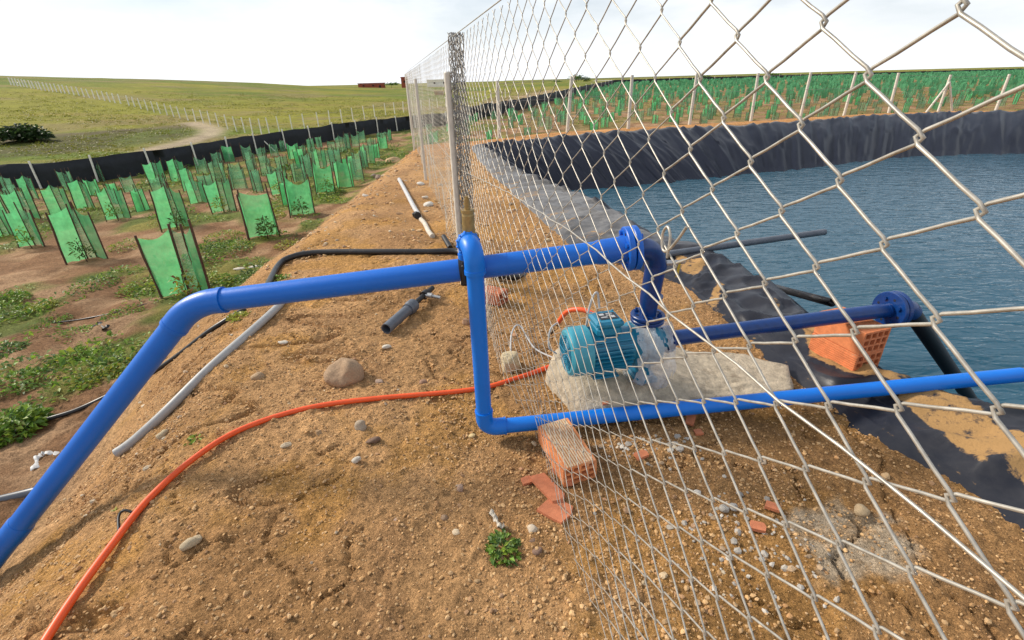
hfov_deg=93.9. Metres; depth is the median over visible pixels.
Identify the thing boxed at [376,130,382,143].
tree guard
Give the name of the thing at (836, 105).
tree guard
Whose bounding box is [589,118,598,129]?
tree guard
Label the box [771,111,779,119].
tree guard
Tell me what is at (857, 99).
tree guard
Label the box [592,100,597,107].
tree guard
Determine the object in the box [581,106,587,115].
tree guard
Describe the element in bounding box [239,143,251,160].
tree guard
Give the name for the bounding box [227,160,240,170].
tree guard
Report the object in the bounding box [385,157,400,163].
stone
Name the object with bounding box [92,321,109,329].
black scrap
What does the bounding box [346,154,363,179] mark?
tree guard
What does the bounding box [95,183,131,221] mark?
tree guard
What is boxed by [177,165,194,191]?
tree guard
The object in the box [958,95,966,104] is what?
tree guard
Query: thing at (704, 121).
tree guard
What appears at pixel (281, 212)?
weed clump
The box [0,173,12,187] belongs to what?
tree guard
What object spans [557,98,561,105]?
tree guard
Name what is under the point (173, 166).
tree guard
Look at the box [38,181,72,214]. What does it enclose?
tree guard
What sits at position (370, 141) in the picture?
tree guard
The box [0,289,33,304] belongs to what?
weed clump
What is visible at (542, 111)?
tree guard
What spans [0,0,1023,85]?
sky
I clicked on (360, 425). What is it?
stone
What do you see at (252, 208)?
tree guard
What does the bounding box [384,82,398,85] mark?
tree
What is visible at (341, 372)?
stone
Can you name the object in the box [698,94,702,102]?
tree guard
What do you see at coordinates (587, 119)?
tree guard
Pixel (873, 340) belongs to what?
hollow brick
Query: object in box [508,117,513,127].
tree guard
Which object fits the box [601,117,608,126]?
tree guard
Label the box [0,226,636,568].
blue delivery pipe
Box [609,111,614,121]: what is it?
tree guard
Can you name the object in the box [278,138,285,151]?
tree guard
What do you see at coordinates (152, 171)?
tree guard
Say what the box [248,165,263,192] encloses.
tree guard
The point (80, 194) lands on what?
tree guard
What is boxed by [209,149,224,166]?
tree guard
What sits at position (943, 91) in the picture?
pond fence
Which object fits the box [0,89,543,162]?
pasture grass
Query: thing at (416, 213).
white pipe
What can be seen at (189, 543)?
stone
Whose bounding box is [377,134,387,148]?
tree guard
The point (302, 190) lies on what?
tree guard
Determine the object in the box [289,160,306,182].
tree guard
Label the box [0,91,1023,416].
field weeds
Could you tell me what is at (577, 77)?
tree
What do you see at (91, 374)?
weed clump
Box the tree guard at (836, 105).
[834,102,839,107]
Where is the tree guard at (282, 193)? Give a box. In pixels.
[278,176,292,204]
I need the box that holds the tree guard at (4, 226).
[0,204,11,236]
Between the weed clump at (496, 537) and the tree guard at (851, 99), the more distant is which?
the tree guard at (851, 99)
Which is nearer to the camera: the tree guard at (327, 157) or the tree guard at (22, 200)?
the tree guard at (22, 200)
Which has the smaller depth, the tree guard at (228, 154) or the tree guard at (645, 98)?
the tree guard at (228, 154)
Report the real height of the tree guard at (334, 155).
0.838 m
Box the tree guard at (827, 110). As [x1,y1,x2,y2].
[824,106,829,114]
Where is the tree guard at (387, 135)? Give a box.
[381,131,390,141]
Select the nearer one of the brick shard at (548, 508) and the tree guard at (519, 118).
the brick shard at (548, 508)
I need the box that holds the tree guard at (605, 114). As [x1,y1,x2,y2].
[602,109,607,117]
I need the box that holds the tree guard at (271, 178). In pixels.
[265,167,287,194]
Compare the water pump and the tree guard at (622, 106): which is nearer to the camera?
the water pump
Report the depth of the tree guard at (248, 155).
18.43 m
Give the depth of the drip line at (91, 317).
6.10 m
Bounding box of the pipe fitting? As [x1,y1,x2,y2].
[381,286,440,333]
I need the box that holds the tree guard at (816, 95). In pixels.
[813,91,821,100]
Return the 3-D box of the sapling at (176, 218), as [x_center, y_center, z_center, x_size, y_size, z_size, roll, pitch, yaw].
[-7.015,-2.111,9.995,0.410,0.480,0.374,19,33,35]
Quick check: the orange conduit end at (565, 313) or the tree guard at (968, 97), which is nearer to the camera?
the orange conduit end at (565, 313)
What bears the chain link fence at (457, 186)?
on the ground at (46, 271)
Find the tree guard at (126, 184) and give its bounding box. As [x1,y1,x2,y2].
[117,173,135,192]
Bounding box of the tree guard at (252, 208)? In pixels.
[236,183,279,240]
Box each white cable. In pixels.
[510,324,551,357]
[548,322,557,353]
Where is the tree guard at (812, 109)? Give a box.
[809,105,815,113]
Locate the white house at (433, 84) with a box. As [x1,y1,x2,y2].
[427,79,451,86]
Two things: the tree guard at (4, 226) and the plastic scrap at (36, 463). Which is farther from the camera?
the tree guard at (4, 226)
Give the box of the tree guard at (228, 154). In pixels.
[220,144,235,162]
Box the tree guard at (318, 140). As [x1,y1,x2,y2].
[314,135,322,147]
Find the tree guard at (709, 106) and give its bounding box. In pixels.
[705,103,712,111]
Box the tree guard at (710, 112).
[707,108,713,119]
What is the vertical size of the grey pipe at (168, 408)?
0.435 m
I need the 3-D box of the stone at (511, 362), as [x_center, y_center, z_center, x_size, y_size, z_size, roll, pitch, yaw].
[-0.012,0.297,3.169,0.128,0.198,0.163,-3,37,1]
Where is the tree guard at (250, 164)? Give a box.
[244,154,255,173]
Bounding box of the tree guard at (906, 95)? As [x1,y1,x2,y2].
[903,91,912,99]
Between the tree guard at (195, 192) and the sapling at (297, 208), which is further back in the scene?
the tree guard at (195, 192)
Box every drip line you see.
[14,309,245,434]
[51,296,171,322]
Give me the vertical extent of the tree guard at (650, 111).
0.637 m
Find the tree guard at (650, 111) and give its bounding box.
[647,106,654,115]
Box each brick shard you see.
[521,475,531,485]
[529,473,564,502]
[536,498,572,523]
[551,468,572,485]
[633,449,648,460]
[685,415,695,426]
[693,429,703,435]
[750,520,765,532]
[764,500,780,512]
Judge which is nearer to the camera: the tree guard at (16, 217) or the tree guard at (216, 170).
the tree guard at (16, 217)
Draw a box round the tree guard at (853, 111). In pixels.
[849,107,858,114]
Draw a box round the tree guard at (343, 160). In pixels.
[341,154,352,163]
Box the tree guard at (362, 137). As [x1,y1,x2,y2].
[356,128,365,142]
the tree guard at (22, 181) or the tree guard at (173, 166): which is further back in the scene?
the tree guard at (173, 166)
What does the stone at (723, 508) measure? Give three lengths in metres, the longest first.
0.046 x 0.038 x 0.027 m
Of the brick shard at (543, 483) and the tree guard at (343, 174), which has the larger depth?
the tree guard at (343, 174)
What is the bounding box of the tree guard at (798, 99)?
[794,94,801,102]
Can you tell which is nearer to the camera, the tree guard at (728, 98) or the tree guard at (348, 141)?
the tree guard at (348, 141)
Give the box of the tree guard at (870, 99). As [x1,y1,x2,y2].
[867,96,873,104]
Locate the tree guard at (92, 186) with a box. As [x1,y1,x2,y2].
[81,176,100,194]
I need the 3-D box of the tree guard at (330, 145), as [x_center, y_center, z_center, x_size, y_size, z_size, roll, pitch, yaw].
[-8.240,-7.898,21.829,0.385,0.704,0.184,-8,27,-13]
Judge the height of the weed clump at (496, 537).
0.046 m
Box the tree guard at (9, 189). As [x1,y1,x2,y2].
[0,182,17,194]
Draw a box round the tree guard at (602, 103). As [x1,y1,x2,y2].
[600,99,605,108]
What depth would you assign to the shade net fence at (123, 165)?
21.31 m
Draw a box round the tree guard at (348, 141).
[343,131,351,148]
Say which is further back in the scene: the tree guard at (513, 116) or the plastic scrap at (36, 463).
the tree guard at (513, 116)
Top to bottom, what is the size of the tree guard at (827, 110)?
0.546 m
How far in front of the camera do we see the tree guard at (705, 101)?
36.85 m
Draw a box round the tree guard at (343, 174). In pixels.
[332,157,353,187]
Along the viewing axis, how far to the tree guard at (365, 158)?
16.04 m
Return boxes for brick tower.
[400,77,406,87]
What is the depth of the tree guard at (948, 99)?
32.96 m
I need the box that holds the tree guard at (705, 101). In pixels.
[702,96,707,104]
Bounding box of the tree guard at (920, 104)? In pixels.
[916,98,926,108]
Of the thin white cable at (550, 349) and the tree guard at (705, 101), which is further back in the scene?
the tree guard at (705, 101)
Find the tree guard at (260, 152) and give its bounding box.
[255,145,266,157]
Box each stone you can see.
[155,429,168,439]
[179,535,201,550]
[250,372,264,379]
[278,340,287,343]
[280,442,291,447]
[323,357,363,387]
[351,456,360,463]
[354,420,366,430]
[366,436,380,442]
[375,379,382,382]
[382,344,391,348]
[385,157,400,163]
[419,379,426,383]
[423,201,432,205]
[440,514,447,520]
[452,529,459,534]
[457,484,463,491]
[462,318,469,325]
[500,351,519,373]
[527,524,537,532]
[532,547,541,555]
[719,504,728,512]
[729,503,737,510]
[854,504,869,516]
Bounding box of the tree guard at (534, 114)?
[531,111,536,120]
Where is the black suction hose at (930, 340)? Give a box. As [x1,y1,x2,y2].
[909,303,976,397]
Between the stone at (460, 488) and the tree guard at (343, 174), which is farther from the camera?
the tree guard at (343, 174)
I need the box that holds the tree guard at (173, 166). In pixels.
[165,156,183,181]
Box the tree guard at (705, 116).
[699,112,707,122]
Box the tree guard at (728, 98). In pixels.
[726,94,731,102]
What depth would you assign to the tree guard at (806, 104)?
31.04 m
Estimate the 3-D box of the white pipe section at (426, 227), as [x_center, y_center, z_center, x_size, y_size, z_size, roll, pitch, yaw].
[-1.108,-1.205,6.215,0.076,0.091,0.986,-9,28,-15]
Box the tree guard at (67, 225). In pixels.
[44,201,107,264]
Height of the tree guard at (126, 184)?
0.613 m
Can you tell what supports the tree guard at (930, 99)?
on the ground at (46, 271)
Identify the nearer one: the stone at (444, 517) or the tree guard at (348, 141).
the stone at (444, 517)
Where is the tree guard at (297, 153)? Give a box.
[292,148,303,163]
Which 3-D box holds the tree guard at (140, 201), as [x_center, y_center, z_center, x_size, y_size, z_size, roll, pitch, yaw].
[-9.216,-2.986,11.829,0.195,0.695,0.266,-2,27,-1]
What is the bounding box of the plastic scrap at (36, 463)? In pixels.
[30,451,59,470]
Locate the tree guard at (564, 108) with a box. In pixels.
[563,102,567,112]
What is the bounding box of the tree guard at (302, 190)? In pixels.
[281,171,315,217]
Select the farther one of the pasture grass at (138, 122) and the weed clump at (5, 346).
the pasture grass at (138, 122)
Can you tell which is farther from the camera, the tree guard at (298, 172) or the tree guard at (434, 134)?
the tree guard at (434, 134)
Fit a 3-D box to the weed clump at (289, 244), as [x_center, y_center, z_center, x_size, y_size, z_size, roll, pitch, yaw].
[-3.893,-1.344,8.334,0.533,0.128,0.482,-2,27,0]
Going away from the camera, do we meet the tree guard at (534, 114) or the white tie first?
the white tie
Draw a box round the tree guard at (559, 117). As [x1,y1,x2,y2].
[557,110,562,121]
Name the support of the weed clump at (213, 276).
on the ground at (46, 271)
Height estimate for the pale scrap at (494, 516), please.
0.044 m
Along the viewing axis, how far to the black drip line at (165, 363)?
4.09 m
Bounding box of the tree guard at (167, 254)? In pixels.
[134,219,210,298]
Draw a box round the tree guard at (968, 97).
[965,92,973,100]
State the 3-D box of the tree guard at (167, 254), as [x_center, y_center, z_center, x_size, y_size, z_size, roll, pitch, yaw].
[-4.372,-0.782,6.282,0.758,1.122,0.245,-2,27,-1]
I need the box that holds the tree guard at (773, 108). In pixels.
[770,104,776,114]
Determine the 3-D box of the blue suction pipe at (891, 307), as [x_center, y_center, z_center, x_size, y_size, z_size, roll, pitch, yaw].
[1.670,0.012,2.793,1.721,0.224,0.223,-7,27,-10]
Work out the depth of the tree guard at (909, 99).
31.16 m
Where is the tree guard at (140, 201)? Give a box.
[129,184,149,211]
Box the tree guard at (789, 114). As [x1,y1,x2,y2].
[786,109,794,117]
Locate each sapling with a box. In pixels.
[12,226,34,247]
[66,238,96,261]
[104,202,122,220]
[167,208,185,229]
[168,268,200,295]
[210,195,227,212]
[255,215,278,238]
[271,179,280,190]
[291,196,308,214]
[319,175,332,192]
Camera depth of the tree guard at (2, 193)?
12.01 m
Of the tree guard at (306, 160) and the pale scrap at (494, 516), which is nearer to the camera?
the pale scrap at (494, 516)
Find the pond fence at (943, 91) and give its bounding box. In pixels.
[496,72,1010,138]
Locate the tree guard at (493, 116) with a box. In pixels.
[491,111,495,119]
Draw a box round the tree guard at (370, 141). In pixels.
[366,137,375,145]
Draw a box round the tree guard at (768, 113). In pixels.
[765,107,770,118]
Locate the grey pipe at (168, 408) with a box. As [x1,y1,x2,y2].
[112,304,284,456]
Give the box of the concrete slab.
[545,347,793,422]
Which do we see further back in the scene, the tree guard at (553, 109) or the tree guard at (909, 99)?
the tree guard at (553, 109)
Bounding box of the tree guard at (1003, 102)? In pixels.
[999,97,1007,106]
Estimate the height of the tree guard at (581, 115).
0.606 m
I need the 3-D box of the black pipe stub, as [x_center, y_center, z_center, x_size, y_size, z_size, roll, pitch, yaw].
[-0.748,-0.896,5.499,0.060,0.095,0.345,-10,28,-17]
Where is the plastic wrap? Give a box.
[622,320,675,389]
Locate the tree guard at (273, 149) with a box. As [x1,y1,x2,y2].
[268,142,278,156]
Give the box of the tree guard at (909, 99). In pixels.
[906,97,913,105]
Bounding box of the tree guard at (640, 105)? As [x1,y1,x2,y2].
[639,101,643,108]
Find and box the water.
[572,154,1023,404]
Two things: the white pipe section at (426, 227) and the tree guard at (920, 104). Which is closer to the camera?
the white pipe section at (426, 227)
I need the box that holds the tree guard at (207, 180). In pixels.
[195,172,213,185]
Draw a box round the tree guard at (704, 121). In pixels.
[700,117,707,123]
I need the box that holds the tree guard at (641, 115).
[636,109,644,119]
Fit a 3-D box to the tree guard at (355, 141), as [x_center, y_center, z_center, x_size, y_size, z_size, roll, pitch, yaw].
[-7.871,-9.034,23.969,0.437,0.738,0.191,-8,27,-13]
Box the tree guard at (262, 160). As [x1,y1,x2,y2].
[257,153,270,175]
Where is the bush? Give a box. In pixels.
[0,123,55,141]
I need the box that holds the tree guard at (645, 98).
[643,95,647,101]
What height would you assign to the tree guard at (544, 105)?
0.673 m
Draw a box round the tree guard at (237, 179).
[227,163,247,190]
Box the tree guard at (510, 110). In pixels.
[508,107,513,116]
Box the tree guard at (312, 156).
[305,149,315,164]
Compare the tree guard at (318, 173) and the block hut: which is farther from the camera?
the block hut
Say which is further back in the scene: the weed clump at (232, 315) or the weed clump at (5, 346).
the weed clump at (5, 346)
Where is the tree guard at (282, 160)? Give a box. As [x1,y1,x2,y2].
[274,155,288,169]
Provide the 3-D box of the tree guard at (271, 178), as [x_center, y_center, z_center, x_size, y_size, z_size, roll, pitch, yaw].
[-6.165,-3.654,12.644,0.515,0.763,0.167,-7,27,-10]
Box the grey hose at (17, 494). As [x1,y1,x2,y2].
[0,487,33,500]
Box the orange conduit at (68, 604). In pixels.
[40,365,548,639]
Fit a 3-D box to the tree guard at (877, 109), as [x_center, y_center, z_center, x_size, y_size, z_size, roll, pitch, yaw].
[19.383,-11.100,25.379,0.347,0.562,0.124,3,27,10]
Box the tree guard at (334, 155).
[326,148,341,170]
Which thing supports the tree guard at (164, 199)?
on the ground at (46, 271)
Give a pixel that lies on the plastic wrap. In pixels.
(656, 377)
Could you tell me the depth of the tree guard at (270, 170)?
14.02 m
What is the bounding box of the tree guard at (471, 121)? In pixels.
[468,115,475,124]
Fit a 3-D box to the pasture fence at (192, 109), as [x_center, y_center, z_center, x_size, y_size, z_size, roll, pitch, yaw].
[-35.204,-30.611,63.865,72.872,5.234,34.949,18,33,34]
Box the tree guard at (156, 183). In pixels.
[147,173,167,190]
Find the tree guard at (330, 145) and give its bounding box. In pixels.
[326,141,335,149]
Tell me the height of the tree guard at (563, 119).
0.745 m
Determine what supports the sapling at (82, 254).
on the ground at (46, 271)
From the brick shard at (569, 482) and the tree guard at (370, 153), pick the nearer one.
the brick shard at (569, 482)
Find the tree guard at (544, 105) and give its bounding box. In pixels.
[542,103,547,110]
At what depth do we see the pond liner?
7.71 m
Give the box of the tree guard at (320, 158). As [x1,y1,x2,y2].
[311,146,326,167]
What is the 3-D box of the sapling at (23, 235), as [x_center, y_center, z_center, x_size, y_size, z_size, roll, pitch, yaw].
[-9.558,-1.605,9.343,0.376,0.499,0.404,-21,32,-33]
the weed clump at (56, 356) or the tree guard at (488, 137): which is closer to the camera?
the weed clump at (56, 356)
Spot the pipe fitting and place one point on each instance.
(402, 314)
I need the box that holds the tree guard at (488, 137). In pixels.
[485,128,492,139]
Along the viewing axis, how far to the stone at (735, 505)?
2.09 m
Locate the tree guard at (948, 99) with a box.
[945,94,952,102]
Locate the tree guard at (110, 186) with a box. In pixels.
[104,180,117,190]
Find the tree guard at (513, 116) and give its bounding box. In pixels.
[511,110,516,120]
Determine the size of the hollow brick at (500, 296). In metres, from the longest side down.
0.200 x 0.159 x 0.120 m
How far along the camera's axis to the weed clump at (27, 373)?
4.65 m
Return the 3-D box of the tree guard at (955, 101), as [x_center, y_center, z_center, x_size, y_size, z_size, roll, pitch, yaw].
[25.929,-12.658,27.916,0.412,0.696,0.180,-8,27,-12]
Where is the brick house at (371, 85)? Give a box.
[357,83,385,87]
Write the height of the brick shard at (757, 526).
0.014 m
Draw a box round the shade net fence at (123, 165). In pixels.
[0,68,1021,189]
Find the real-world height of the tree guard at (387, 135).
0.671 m
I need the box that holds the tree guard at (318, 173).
[310,158,335,193]
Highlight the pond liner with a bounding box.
[472,109,1023,531]
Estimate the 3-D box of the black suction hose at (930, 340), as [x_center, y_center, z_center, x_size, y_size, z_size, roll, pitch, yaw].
[3.387,0.446,3.647,2.081,1.683,0.104,-12,29,-20]
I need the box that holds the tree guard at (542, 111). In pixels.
[540,109,545,117]
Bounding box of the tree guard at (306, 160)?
[299,150,312,176]
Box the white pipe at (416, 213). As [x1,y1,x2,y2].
[397,178,421,218]
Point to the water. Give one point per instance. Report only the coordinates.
(973, 265)
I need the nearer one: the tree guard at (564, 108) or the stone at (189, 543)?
the stone at (189, 543)
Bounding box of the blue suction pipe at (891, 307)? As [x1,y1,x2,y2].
[661,291,922,349]
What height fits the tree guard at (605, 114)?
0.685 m
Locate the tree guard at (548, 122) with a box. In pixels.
[544,117,551,128]
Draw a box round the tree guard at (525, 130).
[523,126,530,135]
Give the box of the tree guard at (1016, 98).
[1012,92,1020,104]
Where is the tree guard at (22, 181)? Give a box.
[14,173,39,199]
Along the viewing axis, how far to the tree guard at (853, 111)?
25.04 m
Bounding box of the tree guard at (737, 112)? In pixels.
[733,107,742,117]
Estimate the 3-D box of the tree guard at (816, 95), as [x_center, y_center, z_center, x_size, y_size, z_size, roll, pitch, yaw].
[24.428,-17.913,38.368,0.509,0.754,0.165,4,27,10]
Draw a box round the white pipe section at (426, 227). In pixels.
[419,217,434,237]
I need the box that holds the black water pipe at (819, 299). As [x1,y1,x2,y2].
[265,248,835,306]
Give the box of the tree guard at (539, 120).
[537,115,543,126]
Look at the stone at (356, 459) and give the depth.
2.41 m
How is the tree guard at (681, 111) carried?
on the ground at (46, 271)
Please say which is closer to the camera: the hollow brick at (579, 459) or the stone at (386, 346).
the hollow brick at (579, 459)
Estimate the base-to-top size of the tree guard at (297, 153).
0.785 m
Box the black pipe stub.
[441,234,452,247]
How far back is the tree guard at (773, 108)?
27.87 m
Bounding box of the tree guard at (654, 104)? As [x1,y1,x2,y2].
[651,102,656,110]
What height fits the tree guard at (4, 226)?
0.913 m
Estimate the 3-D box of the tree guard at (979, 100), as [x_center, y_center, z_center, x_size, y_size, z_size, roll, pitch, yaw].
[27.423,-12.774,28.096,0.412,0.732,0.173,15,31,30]
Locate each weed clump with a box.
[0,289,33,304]
[0,340,31,358]
[0,366,49,396]
[0,402,54,447]
[23,299,58,310]
[46,345,92,366]
[49,313,72,322]
[52,322,96,343]
[67,273,121,294]
[70,363,126,390]
[99,304,146,320]
[105,238,149,252]
[117,277,153,296]
[183,433,203,445]
[191,270,237,292]
[201,229,245,242]
[203,238,254,257]
[226,311,250,322]
[266,274,290,281]
[274,209,285,219]
[274,239,299,249]
[317,195,337,202]
[485,528,521,567]
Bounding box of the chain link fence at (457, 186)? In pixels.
[405,0,1023,639]
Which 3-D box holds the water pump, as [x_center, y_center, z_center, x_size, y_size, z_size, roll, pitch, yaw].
[0.578,-0.057,2.473,0.616,0.898,0.306,-7,27,-10]
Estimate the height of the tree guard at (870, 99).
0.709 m
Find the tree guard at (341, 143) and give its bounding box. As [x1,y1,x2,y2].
[334,134,347,151]
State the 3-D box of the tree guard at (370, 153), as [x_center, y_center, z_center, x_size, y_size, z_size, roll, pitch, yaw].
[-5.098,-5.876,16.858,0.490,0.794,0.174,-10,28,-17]
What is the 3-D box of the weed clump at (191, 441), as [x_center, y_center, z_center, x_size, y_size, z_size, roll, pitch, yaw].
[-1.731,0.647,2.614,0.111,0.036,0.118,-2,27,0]
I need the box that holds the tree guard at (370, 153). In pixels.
[359,141,375,162]
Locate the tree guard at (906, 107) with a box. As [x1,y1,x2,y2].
[902,100,911,112]
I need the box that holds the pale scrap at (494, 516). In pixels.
[489,509,504,528]
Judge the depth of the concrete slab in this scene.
2.81 m
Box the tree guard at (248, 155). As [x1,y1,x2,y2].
[243,149,256,166]
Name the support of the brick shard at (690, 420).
on the ground at (46, 271)
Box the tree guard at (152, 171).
[141,158,166,180]
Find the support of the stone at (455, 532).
on the ground at (46, 271)
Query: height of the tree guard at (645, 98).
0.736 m
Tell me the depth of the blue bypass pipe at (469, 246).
2.56 m
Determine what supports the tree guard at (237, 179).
on the ground at (46, 271)
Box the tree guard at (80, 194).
[66,177,95,208]
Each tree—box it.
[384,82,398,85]
[567,73,584,81]
[583,76,590,81]
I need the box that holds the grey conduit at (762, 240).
[665,229,826,256]
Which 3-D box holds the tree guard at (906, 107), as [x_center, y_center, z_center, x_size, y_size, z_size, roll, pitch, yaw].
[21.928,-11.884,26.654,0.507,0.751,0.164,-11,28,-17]
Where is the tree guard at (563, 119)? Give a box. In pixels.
[560,112,566,124]
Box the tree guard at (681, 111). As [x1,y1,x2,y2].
[677,107,683,116]
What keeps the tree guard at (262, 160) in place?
on the ground at (46, 271)
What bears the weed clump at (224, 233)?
on the ground at (46, 271)
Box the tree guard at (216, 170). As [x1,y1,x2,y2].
[206,158,226,182]
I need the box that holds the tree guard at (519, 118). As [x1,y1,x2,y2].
[517,112,522,124]
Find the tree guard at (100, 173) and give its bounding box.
[96,161,105,181]
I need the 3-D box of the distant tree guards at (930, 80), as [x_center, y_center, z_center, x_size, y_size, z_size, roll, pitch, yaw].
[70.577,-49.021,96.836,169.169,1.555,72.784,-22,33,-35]
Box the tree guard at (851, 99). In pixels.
[849,94,853,103]
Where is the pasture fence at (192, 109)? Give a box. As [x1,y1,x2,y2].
[7,77,505,133]
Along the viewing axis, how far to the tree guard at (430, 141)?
21.34 m
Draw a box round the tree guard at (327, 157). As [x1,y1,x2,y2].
[320,147,331,164]
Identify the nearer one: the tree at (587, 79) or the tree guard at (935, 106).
the tree guard at (935, 106)
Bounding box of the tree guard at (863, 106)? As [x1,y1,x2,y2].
[859,102,868,110]
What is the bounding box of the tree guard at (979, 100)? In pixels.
[973,97,984,106]
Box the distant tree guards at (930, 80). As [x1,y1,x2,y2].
[572,69,1023,100]
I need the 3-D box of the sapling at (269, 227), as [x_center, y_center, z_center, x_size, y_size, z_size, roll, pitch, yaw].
[-4.522,-1.691,8.766,0.398,0.470,0.418,-2,27,0]
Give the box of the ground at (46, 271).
[0,67,1023,639]
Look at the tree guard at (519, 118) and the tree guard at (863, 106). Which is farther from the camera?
the tree guard at (863, 106)
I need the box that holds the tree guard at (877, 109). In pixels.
[873,106,882,113]
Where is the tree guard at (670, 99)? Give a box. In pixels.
[668,96,672,103]
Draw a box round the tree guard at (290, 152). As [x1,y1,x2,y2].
[285,141,298,159]
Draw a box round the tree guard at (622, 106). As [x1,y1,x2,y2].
[620,101,625,110]
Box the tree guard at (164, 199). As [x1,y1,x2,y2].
[148,181,188,232]
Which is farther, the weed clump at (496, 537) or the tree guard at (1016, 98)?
the tree guard at (1016, 98)
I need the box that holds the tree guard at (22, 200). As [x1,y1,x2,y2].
[0,184,41,218]
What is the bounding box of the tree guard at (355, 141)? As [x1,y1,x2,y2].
[350,134,359,145]
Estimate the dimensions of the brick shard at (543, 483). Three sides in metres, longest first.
0.223 x 0.075 x 0.016 m
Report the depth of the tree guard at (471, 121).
27.33 m
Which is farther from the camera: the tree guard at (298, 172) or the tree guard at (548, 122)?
the tree guard at (548, 122)
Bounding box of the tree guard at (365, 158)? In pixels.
[360,148,368,167]
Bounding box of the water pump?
[559,225,685,383]
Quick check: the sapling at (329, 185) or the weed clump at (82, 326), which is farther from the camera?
the sapling at (329, 185)
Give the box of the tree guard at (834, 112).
[829,107,839,115]
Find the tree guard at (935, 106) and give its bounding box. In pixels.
[932,102,939,109]
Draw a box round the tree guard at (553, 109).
[550,104,555,113]
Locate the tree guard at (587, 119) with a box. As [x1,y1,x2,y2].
[584,115,589,123]
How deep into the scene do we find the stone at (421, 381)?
3.02 m
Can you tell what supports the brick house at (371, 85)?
on the ground at (46, 271)
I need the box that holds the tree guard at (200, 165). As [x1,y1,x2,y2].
[193,155,208,173]
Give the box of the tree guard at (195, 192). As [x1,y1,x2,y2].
[183,177,206,204]
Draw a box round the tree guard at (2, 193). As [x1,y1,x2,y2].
[0,190,8,212]
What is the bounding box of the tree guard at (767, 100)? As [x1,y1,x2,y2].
[764,97,770,103]
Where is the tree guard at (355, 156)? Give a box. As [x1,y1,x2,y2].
[350,147,365,168]
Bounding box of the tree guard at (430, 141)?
[426,131,433,144]
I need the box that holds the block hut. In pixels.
[434,90,443,94]
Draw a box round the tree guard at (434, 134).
[430,130,437,141]
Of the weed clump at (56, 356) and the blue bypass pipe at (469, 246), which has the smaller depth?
the blue bypass pipe at (469, 246)
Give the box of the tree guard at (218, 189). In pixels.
[201,175,236,214]
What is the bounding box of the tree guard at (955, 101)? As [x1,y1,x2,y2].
[953,97,962,108]
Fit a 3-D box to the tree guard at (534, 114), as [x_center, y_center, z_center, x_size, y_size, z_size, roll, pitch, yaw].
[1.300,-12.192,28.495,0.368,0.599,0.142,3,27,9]
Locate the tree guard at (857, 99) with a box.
[854,95,861,105]
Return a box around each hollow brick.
[485,285,507,305]
[538,418,596,486]
[808,332,883,370]
[814,307,891,354]
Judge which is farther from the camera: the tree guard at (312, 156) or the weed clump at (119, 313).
the tree guard at (312, 156)
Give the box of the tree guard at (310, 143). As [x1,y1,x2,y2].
[306,135,314,152]
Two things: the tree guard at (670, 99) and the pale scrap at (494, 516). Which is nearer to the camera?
the pale scrap at (494, 516)
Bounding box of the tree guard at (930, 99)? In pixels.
[927,94,937,103]
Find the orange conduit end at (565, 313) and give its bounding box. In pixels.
[557,307,593,323]
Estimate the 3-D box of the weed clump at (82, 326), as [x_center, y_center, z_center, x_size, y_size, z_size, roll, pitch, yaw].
[-5.125,0.148,5.599,0.620,0.102,0.575,-2,27,0]
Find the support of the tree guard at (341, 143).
on the ground at (46, 271)
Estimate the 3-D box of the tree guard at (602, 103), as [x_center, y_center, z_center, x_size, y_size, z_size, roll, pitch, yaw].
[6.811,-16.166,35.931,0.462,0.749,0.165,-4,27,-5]
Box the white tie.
[585,291,599,325]
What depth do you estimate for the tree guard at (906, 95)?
36.29 m
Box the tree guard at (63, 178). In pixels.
[54,167,73,190]
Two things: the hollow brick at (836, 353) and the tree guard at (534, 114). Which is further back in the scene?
the tree guard at (534, 114)
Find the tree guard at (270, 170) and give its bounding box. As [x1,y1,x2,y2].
[265,161,282,173]
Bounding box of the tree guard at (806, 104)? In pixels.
[800,97,809,108]
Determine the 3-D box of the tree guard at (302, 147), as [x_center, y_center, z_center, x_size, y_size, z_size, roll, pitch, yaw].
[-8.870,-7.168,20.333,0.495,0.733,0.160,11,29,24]
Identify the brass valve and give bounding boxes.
[459,196,480,242]
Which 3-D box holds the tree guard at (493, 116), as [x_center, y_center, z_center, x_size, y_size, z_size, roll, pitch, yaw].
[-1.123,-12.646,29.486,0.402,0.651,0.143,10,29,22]
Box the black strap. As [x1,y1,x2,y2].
[117,509,132,530]
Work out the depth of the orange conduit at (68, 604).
2.40 m
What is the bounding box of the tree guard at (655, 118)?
[652,113,658,122]
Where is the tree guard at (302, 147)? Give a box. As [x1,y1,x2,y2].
[298,143,305,155]
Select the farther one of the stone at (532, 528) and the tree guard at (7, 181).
the tree guard at (7, 181)
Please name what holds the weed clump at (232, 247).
on the ground at (46, 271)
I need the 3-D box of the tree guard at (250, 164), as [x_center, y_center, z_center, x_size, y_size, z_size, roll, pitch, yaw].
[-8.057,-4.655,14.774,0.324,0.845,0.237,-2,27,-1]
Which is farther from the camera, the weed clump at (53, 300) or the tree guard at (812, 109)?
the tree guard at (812, 109)
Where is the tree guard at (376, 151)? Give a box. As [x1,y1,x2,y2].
[371,144,379,157]
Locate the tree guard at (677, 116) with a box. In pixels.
[674,110,679,124]
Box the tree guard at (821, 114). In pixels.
[817,110,825,116]
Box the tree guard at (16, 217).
[2,202,45,247]
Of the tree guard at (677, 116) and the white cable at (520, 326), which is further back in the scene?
the tree guard at (677, 116)
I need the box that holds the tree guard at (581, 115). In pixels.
[578,112,583,119]
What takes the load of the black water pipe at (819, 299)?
on the ground at (46, 271)
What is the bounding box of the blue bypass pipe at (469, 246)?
[456,231,1023,434]

